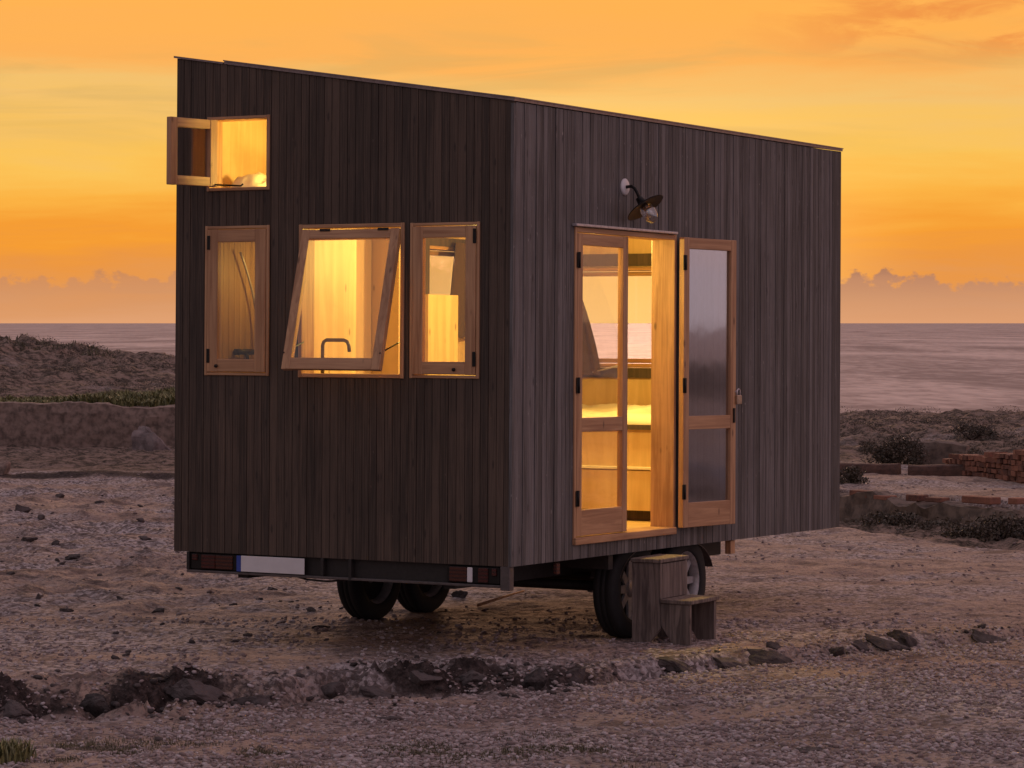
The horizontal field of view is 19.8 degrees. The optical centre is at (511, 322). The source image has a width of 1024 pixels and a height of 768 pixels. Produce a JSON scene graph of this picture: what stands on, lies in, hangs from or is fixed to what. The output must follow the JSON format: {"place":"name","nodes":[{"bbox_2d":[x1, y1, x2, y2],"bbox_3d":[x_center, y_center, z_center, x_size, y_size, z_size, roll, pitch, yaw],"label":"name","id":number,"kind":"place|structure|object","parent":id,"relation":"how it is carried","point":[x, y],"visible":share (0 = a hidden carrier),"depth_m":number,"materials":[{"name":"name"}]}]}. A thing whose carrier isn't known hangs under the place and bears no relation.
{"place":"outdoors","nodes":[
{"label":"outdoors","id":0,"kind":"place"},
{"bbox_2d":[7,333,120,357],"bbox_3d":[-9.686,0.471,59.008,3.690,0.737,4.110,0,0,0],"label":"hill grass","id":1,"kind":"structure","parent":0,"point":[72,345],"depth_m":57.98,"materials":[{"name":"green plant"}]},
{"bbox_2d":[230,172,265,186],"bbox_3d":[-1.115,-0.854,19.482,0.900,0.303,1.580,0,0,30],"label":"loft bedding","id":2,"kind":"object","parent":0,"point":[257,179],"visible":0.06,"depth_m":19.03,"materials":[{"name":"white fabric"}]},
{"bbox_2d":[0,334,1023,767],"bbox_3d":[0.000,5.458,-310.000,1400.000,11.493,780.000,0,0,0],"label":"ground","id":3,"kind":"structure","parent":0,"point":[104,534],"depth_m":20.57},
{"bbox_2d":[0,460,10,474],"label":"stone block","id":4,"kind":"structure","parent":3,"relation":"on","point":[5,466],"depth_m":38.90,"materials":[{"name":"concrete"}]},
{"bbox_2d":[2,699,32,717],"bbox_3d":[-2.787,2.156,16.360,0.153,0.122,0.206,0,0,-42],"label":"rock","id":5,"kind":"object","parent":3,"relation":"on","point":[13,709],"visible":1,"depth_m":16.31,"materials":[{"name":"grey stone"}]},
{"bbox_2d":[0,735,39,763],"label":"leafy tuft","id":6,"kind":"object","parent":3,"relation":"on","point":[14,750],"visible":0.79,"depth_m":14.73,"materials":[{"name":"green plant"}]},
{"bbox_2d":[14,504,31,511],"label":"stone","id":7,"kind":"object","parent":3,"relation":"on","point":[18,507],"visible":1,"depth_m":31.58,"materials":[{"name":"stone"}]},
{"bbox_2d":[21,537,37,541],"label":"stone","id":8,"kind":"object","parent":3,"relation":"on","point":[29,539],"visible":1,"depth_m":27.50,"materials":[{"name":"stone"}]},
{"bbox_2d":[38,514,44,519],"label":"stone","id":9,"kind":"object","parent":3,"relation":"on","point":[41,517],"visible":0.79,"depth_m":30.58,"materials":[{"name":"stone"}]},
{"bbox_2d":[51,540,59,544],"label":"stone","id":10,"kind":"object","parent":3,"relation":"on","point":[56,542],"visible":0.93,"depth_m":26.62,"materials":[{"name":"stone"}]},
{"bbox_2d":[55,493,64,497],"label":"stone","id":11,"kind":"object","parent":3,"relation":"on","point":[60,495],"visible":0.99,"depth_m":34.17,"materials":[{"name":"grey stone"}]},
{"bbox_2d":[59,608,73,611],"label":"stone","id":12,"kind":"object","parent":3,"relation":"on","point":[66,609],"visible":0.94,"depth_m":20.95,"materials":[{"name":"grey stone"}]},
{"bbox_2d":[65,554,79,559],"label":"stone","id":13,"kind":"object","parent":3,"relation":"on","point":[72,556],"visible":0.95,"depth_m":25.04,"materials":[{"name":"grey stone"}]},
{"bbox_2d":[0,384,174,406],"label":"iceplant","id":14,"kind":"object","parent":3,"relation":"on","point":[154,398],"visible":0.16,"depth_m":45.78,"materials":[{"name":"green plant"}]},
{"bbox_2d":[0,401,174,447],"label":"concrete wall","id":15,"kind":"structure","parent":3,"relation":"on","point":[81,424],"depth_m":44.84,"materials":[{"name":"grey concrete"}]},
{"bbox_2d":[0,334,174,393],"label":"hill scrub","id":16,"kind":"object","parent":3,"relation":"on","point":[63,368],"visible":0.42,"depth_m":54.28,"materials":[{"name":"green plant"}]},
{"bbox_2d":[78,693,110,717],"bbox_3d":[-2.335,2.217,16.654,0.211,0.230,0.240,0,0,-42],"label":"rock","id":17,"kind":"object","parent":3,"relation":"on","point":[95,705],"visible":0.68,"depth_m":16.59,"materials":[{"name":"grey stone"}]},
{"bbox_2d":[138,536,151,539],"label":"stone","id":18,"kind":"object","parent":3,"relation":"on","point":[144,538],"visible":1,"depth_m":27.06,"materials":[{"name":"grey stone"}]},
{"bbox_2d":[131,426,170,450],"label":"boulder","id":19,"kind":"object","parent":3,"relation":"on","point":[145,438],"visible":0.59,"depth_m":43.70,"materials":[{"name":"grey stone"}]},
{"bbox_2d":[151,608,163,612],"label":"stone","id":20,"kind":"object","parent":3,"relation":"on","point":[158,610],"visible":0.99,"depth_m":20.94,"materials":[{"name":"stone"}]},
{"bbox_2d":[166,678,221,704],"bbox_3d":[-1.826,2.156,16.897,0.331,0.228,0.217,0,0,13],"label":"rock","id":21,"kind":"object","parent":3,"relation":"on","point":[200,692],"visible":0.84,"depth_m":16.84,"materials":[{"name":"stone"}]},
{"bbox_2d":[233,695,272,704],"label":"rock","id":22,"kind":"object","parent":3,"relation":"on","point":[263,699],"visible":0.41,"depth_m":16.90,"materials":[{"name":"stone"}]},
{"bbox_2d":[306,607,315,611],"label":"stone","id":23,"kind":"object","parent":3,"relation":"on","point":[310,609],"visible":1,"depth_m":20.94,"materials":[{"name":"grey stone"}]},
{"bbox_2d":[311,625,330,628],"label":"stone","id":24,"kind":"object","parent":3,"relation":"on","point":[321,626],"visible":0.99,"depth_m":19.91,"materials":[{"name":"grey stone"}]},
{"bbox_2d":[321,681,345,697],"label":"rock","id":25,"kind":"object","parent":3,"relation":"on","point":[332,689],"visible":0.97,"depth_m":17.20,"materials":[{"name":"stone"}]},
{"bbox_2d":[34,721,661,767],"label":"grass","id":26,"kind":"structure","parent":3,"relation":"on","point":[503,751],"depth_m":15.00,"materials":[{"name":"green plant"}]},
{"bbox_2d":[359,686,393,698],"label":"rock","id":27,"kind":"object","parent":3,"relation":"on","point":[370,691],"visible":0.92,"depth_m":17.16,"materials":[{"name":"stone"}]},
{"bbox_2d":[376,716,403,719],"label":"rock","id":28,"kind":"object","parent":3,"relation":"on","point":[392,718],"visible":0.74,"depth_m":16.33,"materials":[{"name":"grey stone"}]},
{"bbox_2d":[409,670,441,684],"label":"rock","id":29,"kind":"object","parent":3,"relation":"on","point":[417,677],"visible":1,"depth_m":17.20,"materials":[{"name":"grey stone"}]},
{"bbox_2d":[451,590,467,597],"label":"stone","id":30,"kind":"object","parent":3,"relation":"on","point":[461,594],"visible":0.93,"depth_m":22.10,"materials":[{"name":"grey stone"}]},
{"bbox_2d":[459,671,487,685],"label":"rock","id":31,"kind":"object","parent":3,"relation":"on","point":[469,676],"visible":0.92,"depth_m":17.38,"materials":[{"name":"grey stone"}]},
{"bbox_2d":[477,590,524,606],"bbox_3d":[-0.080,2.026,21.601,0.023,0.067,0.689,0,0,29],"label":"stick","id":32,"kind":"object","parent":3,"relation":"on","point":[491,600],"visible":1,"depth_m":21.53,"materials":[{"name":"brown wood"}]},
{"bbox_2d":[166,56,843,637],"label":"tiny house","id":33,"kind":"structure","parent":3,"relation":"on","point":[366,428],"depth_m":18.70,"materials":[{"name":"brown wood"}]},
{"bbox_2d":[166,115,269,191],"bbox_3d":[-1.833,-1.085,18.627,0.520,0.478,0.556,0,-1,30],"label":"window","id":34,"kind":"structure","parent":33,"relation":"in","point":[214,125],"depth_m":18.68,"materials":[{"name":"brown wood"}]},
{"bbox_2d":[204,225,269,375],"bbox_3d":[-1.730,-0.143,18.778,0.498,0.958,0.171,0,-1,30],"label":"window","id":35,"kind":"structure","parent":33,"relation":"in","point":[259,234],"depth_m":18.73,"materials":[{"name":"brown wood"}]},
{"bbox_2d":[281,223,404,378],"bbox_3d":[-1.030,-0.140,18.256,0.782,0.963,0.378,0,-1,30],"label":"window","id":36,"kind":"structure","parent":33,"relation":"in","point":[301,315],"depth_m":18.25,"materials":[{"name":"brown wood"}]},
{"bbox_2d":[409,222,479,378],"bbox_3d":[-0.386,-0.139,18.004,0.495,0.957,0.171,0,-1,30],"label":"window","id":37,"kind":"structure","parent":33,"relation":"in","point":[469,369],"depth_m":17.95,"materials":[{"name":"brown wood"}]},
{"bbox_2d":[425,238,464,337],"bbox_3d":[-0.463,-0.258,21.818,0.174,0.731,0.990,0,-1,30],"label":"window","id":38,"kind":"structure","parent":33,"relation":"in","point":[440,245],"depth_m":21.55,"materials":[{"name":"brown wood"}]},
{"bbox_2d":[450,242,464,337],"bbox_3d":[-0.284,-0.240,21.847,0.040,0.707,0.748,0,0,30],"label":"curtain","id":39,"kind":"object","parent":33,"relation":"hanging from","point":[458,281],"visible":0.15,"depth_m":21.67,"materials":[{"name":"white fabric"}]},
{"bbox_2d":[582,302,600,374],"bbox_3d":[0.514,-0.036,22.883,0.405,0.880,0.049,0,0,32],"label":"curtain","id":40,"kind":"object","parent":33,"relation":"hanging from","point":[590,361],"visible":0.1,"depth_m":22.84,"materials":[{"name":"white fabric"}]},
{"bbox_2d":[576,233,627,536],"bbox_3d":[0.565,0.391,18.691,0.058,1.907,0.698,0,-1,30],"label":"door","id":41,"kind":"structure","parent":33,"relation":"in","point":[594,521],"depth_m":18.80,"materials":[{"name":"brown wood"}]},
{"bbox_2d":[582,253,651,377],"bbox_3d":[1.036,-0.055,22.672,1.550,0.960,0.284,0,-1,30],"label":"window","id":42,"kind":"structure","parent":33,"relation":"in","point":[592,263],"depth_m":22.79,"materials":[{"name":"brown wood"}]},
{"bbox_2d":[678,237,736,527],"bbox_3d":[1.322,0.400,19.828,0.062,1.947,0.694,0,0,36],"label":"door","id":43,"kind":"structure","parent":33,"relation":"in","point":[718,512],"depth_m":19.78,"materials":[{"name":"brown wood"}]},
{"bbox_2d":[735,388,741,403],"bbox_3d":[1.550,0.502,20.094,0.026,0.110,0.062,0,0,36],"label":"padlock","id":44,"kind":"object","parent":33,"relation":"hanging from","point":[738,399],"visible":1,"depth_m":20.08,"materials":[{"name":"gold metal"}]},
{"bbox_2d":[0,494,1010,747],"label":"rubble","id":45,"kind":"object","parent":3,"relation":"on","point":[310,698],"visible":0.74,"depth_m":17.19,"materials":[{"name":"grey stone"}]},
{"bbox_2d":[0,449,1023,666],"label":"loose stones","id":46,"kind":"object","parent":3,"relation":"on","point":[514,618],"visible":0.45,"depth_m":21.04,"materials":[{"name":"grey stone"}]},
{"bbox_2d":[521,667,546,690],"bbox_3d":[0.114,2.147,17.406,0.201,0.213,0.173,0,0,41],"label":"rock","id":47,"kind":"object","parent":3,"relation":"on","point":[536,679],"visible":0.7,"depth_m":17.35,"materials":[{"name":"grey stone"}]},
{"bbox_2d":[565,666,585,683],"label":"rock","id":48,"kind":"object","parent":3,"relation":"on","point":[578,675],"visible":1,"depth_m":17.41,"materials":[{"name":"stone"}]},
{"bbox_2d":[656,656,691,672],"bbox_3d":[0.996,2.104,17.998,0.204,0.114,0.238,0,0,27],"label":"rock","id":49,"kind":"object","parent":3,"relation":"on","point":[669,664],"visible":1,"depth_m":17.93,"materials":[{"name":"grey stone"}]},
{"bbox_2d":[630,554,718,644],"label":"wooden steps","id":50,"kind":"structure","parent":3,"relation":"on","point":[664,604],"depth_m":18.97,"materials":[{"name":"brown wood"}]},
{"bbox_2d":[713,657,746,668],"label":"rock","id":51,"kind":"object","parent":3,"relation":"on","point":[725,662],"visible":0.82,"depth_m":18.25,"materials":[{"name":"stone"}]},
{"bbox_2d":[747,648,793,664],"bbox_3d":[1.623,2.135,18.460,0.347,0.179,0.260,0,0,0],"label":"rock","id":52,"kind":"object","parent":3,"relation":"on","point":[759,656],"visible":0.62,"depth_m":18.39,"materials":[{"name":"stone"}]},
{"bbox_2d":[766,641,781,649],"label":"rock","id":53,"kind":"object","parent":3,"relation":"on","point":[773,645],"visible":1,"depth_m":18.56,"materials":[{"name":"grey stone"}]},
{"bbox_2d":[796,747,822,752],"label":"rock","id":54,"kind":"object","parent":3,"relation":"on","point":[808,749],"visible":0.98,"depth_m":14.75,"materials":[{"name":"grey stone"}]},
{"bbox_2d":[829,646,844,656],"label":"rock","id":55,"kind":"object","parent":3,"relation":"on","point":[837,651],"visible":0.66,"depth_m":18.74,"materials":[{"name":"grey stone"}]},
{"bbox_2d":[840,465,869,484],"bbox_3d":[3.914,1.767,34.008,0.390,0.254,0.356,0,0,43],"label":"shrub","id":56,"kind":"object","parent":3,"relation":"on","point":[850,474],"visible":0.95,"depth_m":33.92,"materials":[{"name":"green plant"}]},
{"bbox_2d":[851,639,869,652],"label":"rock","id":57,"kind":"object","parent":3,"relation":"on","point":[858,644],"visible":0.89,"depth_m":18.94,"materials":[{"name":"grey stone"}]},
{"bbox_2d":[840,463,900,474],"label":"brick kerb","id":58,"kind":"structure","parent":3,"relation":"on","point":[891,469],"depth_m":36.02,"materials":[{"name":"red brick"}]},
{"bbox_2d":[864,633,910,650],"bbox_3d":[2.437,2.091,19.063,0.286,0.153,0.185,0,0,-25],"label":"rock","id":59,"kind":"object","parent":3,"relation":"on","point":[883,644],"visible":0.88,"depth_m":19.01,"materials":[{"name":"grey stone"}]},
{"bbox_2d":[857,509,921,526],"bbox_3d":[4.062,2.113,31.187,0.798,0.281,0.594,0,0,0],"label":"shrub","id":60,"kind":"object","parent":3,"relation":"on","point":[891,519],"visible":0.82,"depth_m":31.11,"materials":[{"name":"green plant"}]},
{"bbox_2d":[859,432,930,464],"bbox_3d":[5.021,1.672,38.585,0.983,0.496,0.696,0,0,0],"label":"shrub","id":61,"kind":"object","parent":3,"relation":"on","point":[889,452],"visible":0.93,"depth_m":38.43,"materials":[{"name":"green plant"}]},
{"bbox_2d":[886,629,917,647],"bbox_3d":[2.549,2.103,19.237,0.176,0.198,0.171,0,0,30],"label":"rock","id":62,"kind":"object","parent":3,"relation":"on","point":[903,638],"visible":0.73,"depth_m":19.17,"materials":[{"name":"grey stone"}]},
{"bbox_2d":[840,490,1023,530],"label":"ruined wall","id":63,"kind":"structure","parent":3,"relation":"on","point":[856,505],"depth_m":31.51,"materials":[{"name":"paint"}]},
{"bbox_2d":[849,490,873,497],"bbox_3d":[3.873,1.884,32.356,0.160,0.078,0.295,0,0,-33],"label":"loose brick","id":64,"kind":"object","parent":63,"relation":"on","point":[851,492],"visible":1,"depth_m":32.34,"materials":[{"name":"red brick"}]},
{"bbox_2d":[874,495,896,499],"bbox_3d":[4.076,1.907,32.046,0.160,0.051,0.219,0,0,-33],"label":"loose brick","id":65,"kind":"object","parent":63,"relation":"on","point":[882,497],"visible":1,"depth_m":31.99,"materials":[{"name":"red brick"}]},
{"bbox_2d":[906,494,928,501],"bbox_3d":[4.364,1.883,31.605,0.160,0.068,0.204,0,0,-33],"label":"loose brick","id":66,"kind":"object","parent":63,"relation":"on","point":[916,497],"visible":1,"depth_m":31.53,"materials":[{"name":"red brick"}]},
{"bbox_2d":[925,497,949,502],"bbox_3d":[4.541,1.886,31.335,0.160,0.051,0.238,0,0,-33],"label":"loose brick","id":67,"kind":"object","parent":63,"relation":"on","point":[935,499],"visible":1,"depth_m":31.27,"materials":[{"name":"red brick"}]},
{"bbox_2d":[962,495,1000,504],"bbox_3d":[4.918,1.855,30.758,0.160,0.075,0.444,0,0,-33],"label":"loose brick","id":68,"kind":"object","parent":63,"relation":"on","point":[986,500],"visible":1,"depth_m":30.66,"materials":[{"name":"red brick"}]},
{"bbox_2d":[1008,497,1023,504],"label":"loose brick","id":69,"kind":"object","parent":63,"relation":"on","point":[1016,500],"visible":1,"depth_m":30.25,"materials":[{"name":"red brick"}]},
{"bbox_2d":[840,405,1023,457],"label":"heath scrub","id":70,"kind":"object","parent":3,"relation":"on","point":[931,420],"visible":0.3,"depth_m":49.71,"materials":[{"name":"green plant"}]},
{"bbox_2d":[842,516,1023,540],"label":"ditch scrub","id":71,"kind":"object","parent":3,"relation":"on","point":[923,523],"visible":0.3,"depth_m":30.71,"materials":[{"name":"green plant"}]},
{"bbox_2d":[908,464,965,475],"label":"brick kerb","id":72,"kind":"structure","parent":3,"relation":"on","point":[942,470],"depth_m":35.73,"materials":[{"name":"red brick"}]},
{"bbox_2d":[911,440,969,464],"bbox_3d":[5.651,1.860,38.752,0.762,0.620,0.285,0,0,23],"label":"plaster stub","id":73,"kind":"object","parent":3,"relation":"on","point":[939,450],"visible":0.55,"depth_m":38.64,"materials":[{"name":"beige paint"}]},
{"bbox_2d":[957,448,982,454],"bbox_3d":[5.874,1.741,37.597,0.503,0.307,0.432,0,0,-34],"label":"shrub","id":74,"kind":"object","parent":3,"relation":"on","point":[973,450],"visible":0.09,"depth_m":37.58,"materials":[{"name":"green plant"}]},
{"bbox_2d":[948,420,998,439],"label":"shrub","id":75,"kind":"object","parent":3,"relation":"on","point":[977,430],"visible":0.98,"depth_m":43.91,"materials":[{"name":"green plant"}]},
{"bbox_2d":[941,511,1023,541],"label":"shrub","id":76,"kind":"object","parent":3,"relation":"on","point":[978,531],"visible":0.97,"depth_m":29.54,"materials":[{"name":"green plant"}]},
{"bbox_2d":[942,449,1023,483],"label":"brick wall","id":77,"kind":"structure","parent":3,"relation":"on","point":[1001,465],"depth_m":34.85,"materials":[{"name":"red brick"}]},
{"bbox_2d":[971,629,1005,643],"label":"rock","id":78,"kind":"object","parent":3,"relation":"on","point":[979,636],"visible":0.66,"depth_m":19.61,"materials":[{"name":"grey stone"}]},
{"bbox_2d":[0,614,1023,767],"bbox_3d":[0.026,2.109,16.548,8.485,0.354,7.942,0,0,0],"label":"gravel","id":79,"kind":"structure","parent":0,"point":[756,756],"depth_m":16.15,"materials":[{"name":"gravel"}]},
{"bbox_2d":[0,323,1023,412],"bbox_3d":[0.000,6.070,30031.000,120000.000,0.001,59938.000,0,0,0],"label":"sea","id":80,"kind":"structure","parent":0,"point":[942,367],"depth_m":583.93,"materials":[{"name":"liquid"}]},
{"bbox_2d":[0,0,1023,322],"label":"sky","id":81,"kind":"structure","parent":0,"point":[923,100],"materials":[{"name":"orange"}]},
{"bbox_2d":[582,403,650,424],"bbox_3d":[0.774,0.671,21.584,2.120,0.177,1.960,0,0,30],"label":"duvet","id":82,"kind":"object","parent":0,"point":[638,415],"visible":0.23,"depth_m":20.82,"materials":[{"name":"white fabric"}]}
]}

